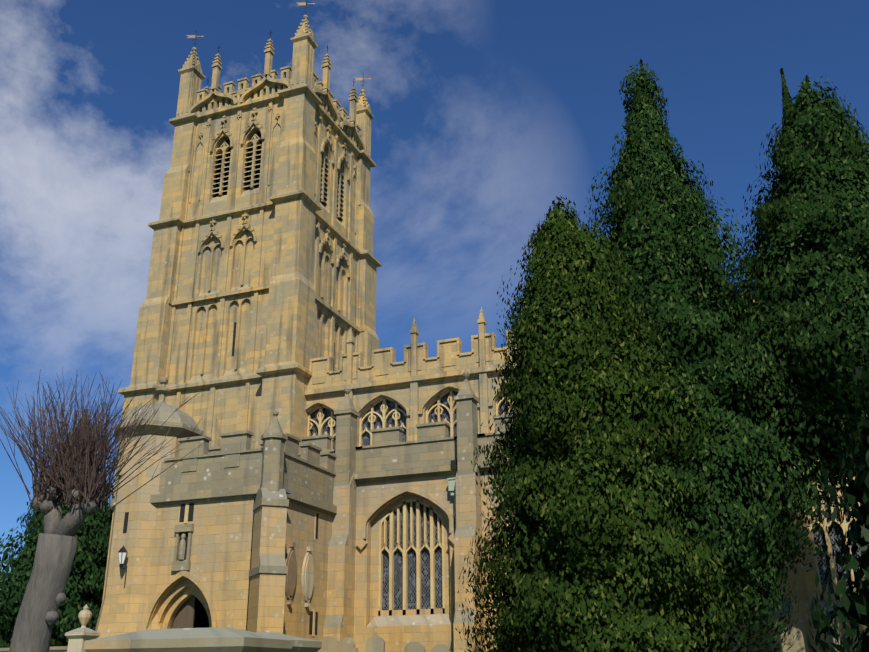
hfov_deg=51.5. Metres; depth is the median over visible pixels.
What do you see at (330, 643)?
headstone
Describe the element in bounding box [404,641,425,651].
headstone
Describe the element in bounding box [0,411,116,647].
foliage
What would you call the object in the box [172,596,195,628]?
wood door
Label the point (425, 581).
tracery
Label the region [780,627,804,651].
headstone
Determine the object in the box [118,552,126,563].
lamp glass
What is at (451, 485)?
downpipes
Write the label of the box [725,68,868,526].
conifer
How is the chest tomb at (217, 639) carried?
on the ground
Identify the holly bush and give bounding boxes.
[788,360,868,651]
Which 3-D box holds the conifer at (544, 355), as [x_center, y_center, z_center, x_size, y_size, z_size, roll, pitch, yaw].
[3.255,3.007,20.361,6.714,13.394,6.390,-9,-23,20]
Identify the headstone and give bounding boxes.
[318,636,339,651]
[336,637,357,651]
[365,636,384,651]
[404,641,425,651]
[431,644,450,651]
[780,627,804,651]
[831,618,842,651]
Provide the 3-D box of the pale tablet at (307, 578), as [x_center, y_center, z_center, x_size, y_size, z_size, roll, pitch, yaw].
[-4.298,8.557,30.797,0.140,1.980,0.760,-9,-23,20]
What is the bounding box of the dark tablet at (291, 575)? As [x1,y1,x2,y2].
[285,542,296,604]
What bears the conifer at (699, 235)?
on the ground
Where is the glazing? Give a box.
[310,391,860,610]
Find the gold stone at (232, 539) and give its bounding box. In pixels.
[95,434,868,651]
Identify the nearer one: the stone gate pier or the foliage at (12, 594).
the stone gate pier
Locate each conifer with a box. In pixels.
[453,196,756,651]
[584,59,834,651]
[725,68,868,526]
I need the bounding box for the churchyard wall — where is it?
[0,646,67,651]
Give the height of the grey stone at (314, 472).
9.920 m
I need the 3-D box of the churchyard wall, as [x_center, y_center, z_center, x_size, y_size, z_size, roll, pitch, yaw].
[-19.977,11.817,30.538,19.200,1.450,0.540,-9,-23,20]
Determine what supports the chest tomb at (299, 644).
on the ground
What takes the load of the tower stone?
on the ground
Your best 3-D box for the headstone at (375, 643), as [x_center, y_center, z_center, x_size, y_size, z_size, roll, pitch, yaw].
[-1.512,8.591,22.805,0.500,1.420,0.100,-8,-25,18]
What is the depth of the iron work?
29.92 m
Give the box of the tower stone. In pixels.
[111,15,754,508]
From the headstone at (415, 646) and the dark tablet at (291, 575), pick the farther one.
the dark tablet at (291, 575)
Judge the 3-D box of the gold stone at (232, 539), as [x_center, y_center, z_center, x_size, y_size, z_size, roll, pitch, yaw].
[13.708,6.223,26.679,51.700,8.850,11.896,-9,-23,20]
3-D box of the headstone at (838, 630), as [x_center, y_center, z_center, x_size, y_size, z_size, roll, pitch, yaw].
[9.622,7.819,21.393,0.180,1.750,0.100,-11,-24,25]
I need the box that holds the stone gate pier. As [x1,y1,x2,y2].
[65,604,99,651]
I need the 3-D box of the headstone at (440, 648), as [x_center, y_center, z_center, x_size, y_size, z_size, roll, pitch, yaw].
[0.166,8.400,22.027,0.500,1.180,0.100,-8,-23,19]
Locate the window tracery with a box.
[184,389,860,635]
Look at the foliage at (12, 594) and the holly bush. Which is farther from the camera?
the foliage at (12, 594)
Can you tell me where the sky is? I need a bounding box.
[0,0,868,589]
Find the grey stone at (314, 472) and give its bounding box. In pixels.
[110,370,793,633]
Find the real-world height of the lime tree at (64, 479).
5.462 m
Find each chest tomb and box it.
[84,627,291,651]
[254,632,321,651]
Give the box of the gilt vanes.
[186,2,370,79]
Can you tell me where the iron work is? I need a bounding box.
[118,0,364,587]
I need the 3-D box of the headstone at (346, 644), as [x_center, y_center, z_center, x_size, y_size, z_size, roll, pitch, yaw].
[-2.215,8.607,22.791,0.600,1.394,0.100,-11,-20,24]
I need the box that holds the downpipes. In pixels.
[287,477,455,530]
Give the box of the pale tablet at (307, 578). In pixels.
[301,547,314,606]
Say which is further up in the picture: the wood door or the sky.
the sky
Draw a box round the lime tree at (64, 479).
[0,367,204,651]

